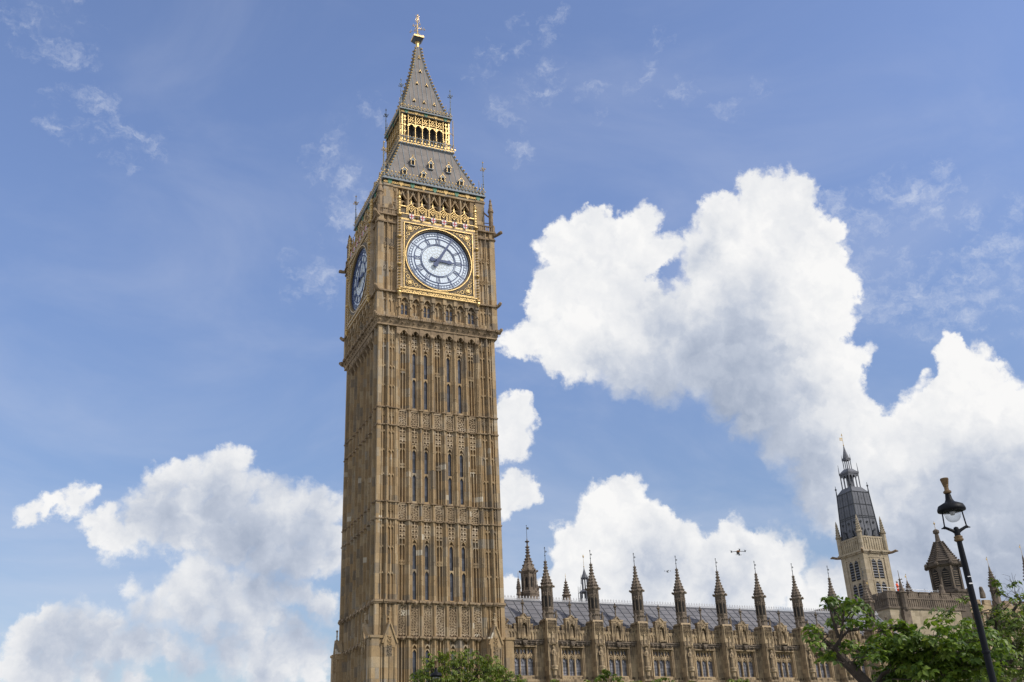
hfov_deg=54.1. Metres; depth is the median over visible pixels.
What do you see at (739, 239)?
sky
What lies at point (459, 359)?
lancet window
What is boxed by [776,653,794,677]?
window
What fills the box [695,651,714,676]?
window
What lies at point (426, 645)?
lancet window
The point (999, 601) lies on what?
roof pinnacle
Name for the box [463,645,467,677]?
lancet window
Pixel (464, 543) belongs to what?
lancet window
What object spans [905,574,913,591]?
roof pinnacle
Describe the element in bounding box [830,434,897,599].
ventilation tower
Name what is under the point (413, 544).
lancet window
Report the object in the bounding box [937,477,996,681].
street lamp
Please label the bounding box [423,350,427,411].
lancet window
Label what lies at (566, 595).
stone pinnacle
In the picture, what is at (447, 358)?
lancet window
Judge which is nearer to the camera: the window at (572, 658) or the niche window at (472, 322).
the window at (572, 658)
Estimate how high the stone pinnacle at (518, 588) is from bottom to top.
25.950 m
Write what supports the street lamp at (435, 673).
on the lawn
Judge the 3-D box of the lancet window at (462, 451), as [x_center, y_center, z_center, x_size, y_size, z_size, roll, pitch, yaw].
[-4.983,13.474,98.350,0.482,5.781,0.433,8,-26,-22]
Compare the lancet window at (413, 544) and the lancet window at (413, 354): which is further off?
the lancet window at (413, 354)
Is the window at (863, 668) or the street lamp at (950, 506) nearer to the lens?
the street lamp at (950, 506)
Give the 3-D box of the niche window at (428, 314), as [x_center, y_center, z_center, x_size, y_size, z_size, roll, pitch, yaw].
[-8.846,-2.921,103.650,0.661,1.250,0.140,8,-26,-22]
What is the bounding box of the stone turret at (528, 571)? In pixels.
[519,525,538,600]
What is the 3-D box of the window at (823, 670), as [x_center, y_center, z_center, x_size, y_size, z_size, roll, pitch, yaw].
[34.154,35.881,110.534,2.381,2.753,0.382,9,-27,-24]
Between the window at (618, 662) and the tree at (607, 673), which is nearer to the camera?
the tree at (607, 673)
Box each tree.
[408,648,526,681]
[583,668,641,681]
[651,675,693,681]
[726,677,748,681]
[800,591,1018,681]
[928,573,1023,681]
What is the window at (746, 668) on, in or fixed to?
in the palace range
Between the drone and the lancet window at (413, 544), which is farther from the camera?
the lancet window at (413, 544)
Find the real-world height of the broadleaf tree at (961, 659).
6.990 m
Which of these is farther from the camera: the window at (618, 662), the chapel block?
the chapel block
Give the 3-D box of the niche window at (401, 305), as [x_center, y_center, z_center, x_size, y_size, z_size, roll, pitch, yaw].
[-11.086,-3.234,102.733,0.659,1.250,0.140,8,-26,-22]
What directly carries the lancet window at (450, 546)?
in the clock tower at (421, 562)
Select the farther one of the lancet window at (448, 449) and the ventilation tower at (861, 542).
the ventilation tower at (861, 542)
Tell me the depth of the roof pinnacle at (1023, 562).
133.59 m
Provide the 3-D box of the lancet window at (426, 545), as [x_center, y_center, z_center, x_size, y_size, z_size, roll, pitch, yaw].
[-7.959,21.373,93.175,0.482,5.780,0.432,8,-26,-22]
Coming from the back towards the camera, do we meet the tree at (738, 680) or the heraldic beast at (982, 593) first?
the heraldic beast at (982, 593)
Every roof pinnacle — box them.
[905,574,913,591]
[986,557,1018,681]
[1019,544,1023,580]
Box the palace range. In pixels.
[504,547,901,681]
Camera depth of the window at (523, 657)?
95.89 m
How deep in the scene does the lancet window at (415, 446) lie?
96.44 m
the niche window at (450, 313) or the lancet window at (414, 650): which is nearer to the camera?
the lancet window at (414, 650)
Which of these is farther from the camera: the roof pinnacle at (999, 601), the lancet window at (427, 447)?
the roof pinnacle at (999, 601)
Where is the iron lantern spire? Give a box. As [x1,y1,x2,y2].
[578,556,588,602]
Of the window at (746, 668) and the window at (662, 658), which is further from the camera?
the window at (746, 668)
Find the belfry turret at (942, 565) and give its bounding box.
[924,523,985,679]
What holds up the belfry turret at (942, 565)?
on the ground
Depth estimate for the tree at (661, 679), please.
52.10 m
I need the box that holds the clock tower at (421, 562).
[330,14,514,681]
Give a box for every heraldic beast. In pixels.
[939,585,944,592]
[979,587,985,597]
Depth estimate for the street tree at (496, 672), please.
59.81 m
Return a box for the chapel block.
[814,570,1023,681]
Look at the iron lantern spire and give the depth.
138.57 m
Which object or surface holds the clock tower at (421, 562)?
on the ground
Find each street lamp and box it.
[430,661,441,681]
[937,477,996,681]
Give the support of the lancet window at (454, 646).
in the clock tower at (421, 562)
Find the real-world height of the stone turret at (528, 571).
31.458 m
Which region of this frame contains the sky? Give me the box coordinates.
[0,0,1023,681]
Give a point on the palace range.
(680, 640)
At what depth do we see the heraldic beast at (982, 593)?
128.69 m
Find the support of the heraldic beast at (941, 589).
on the chapel block
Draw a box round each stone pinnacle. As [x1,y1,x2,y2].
[516,577,521,597]
[562,577,571,601]
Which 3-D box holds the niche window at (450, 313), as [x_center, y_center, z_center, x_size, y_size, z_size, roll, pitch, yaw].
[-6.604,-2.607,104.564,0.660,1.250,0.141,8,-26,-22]
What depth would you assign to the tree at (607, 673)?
49.94 m
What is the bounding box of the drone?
[730,549,745,555]
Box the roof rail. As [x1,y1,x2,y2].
[880,587,938,592]
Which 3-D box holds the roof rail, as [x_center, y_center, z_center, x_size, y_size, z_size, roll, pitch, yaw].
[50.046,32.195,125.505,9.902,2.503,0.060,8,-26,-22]
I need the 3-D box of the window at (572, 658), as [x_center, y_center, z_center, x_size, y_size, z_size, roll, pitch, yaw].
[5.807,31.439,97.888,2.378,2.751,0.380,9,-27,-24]
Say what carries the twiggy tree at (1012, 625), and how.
on the ground
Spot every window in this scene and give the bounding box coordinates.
[401,305,406,314]
[412,349,416,409]
[412,445,416,502]
[412,539,416,600]
[412,644,416,678]
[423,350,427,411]
[424,308,429,317]
[424,446,428,503]
[424,540,429,600]
[425,644,429,681]
[446,312,451,320]
[446,353,450,413]
[447,448,452,505]
[449,541,454,601]
[450,644,455,681]
[457,355,462,414]
[459,449,464,506]
[461,542,466,601]
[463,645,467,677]
[468,315,473,324]
[514,647,534,675]
[562,648,582,675]
[608,649,628,676]
[653,650,672,676]
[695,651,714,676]
[736,652,755,677]
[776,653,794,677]
[814,653,831,677]
[850,655,867,675]

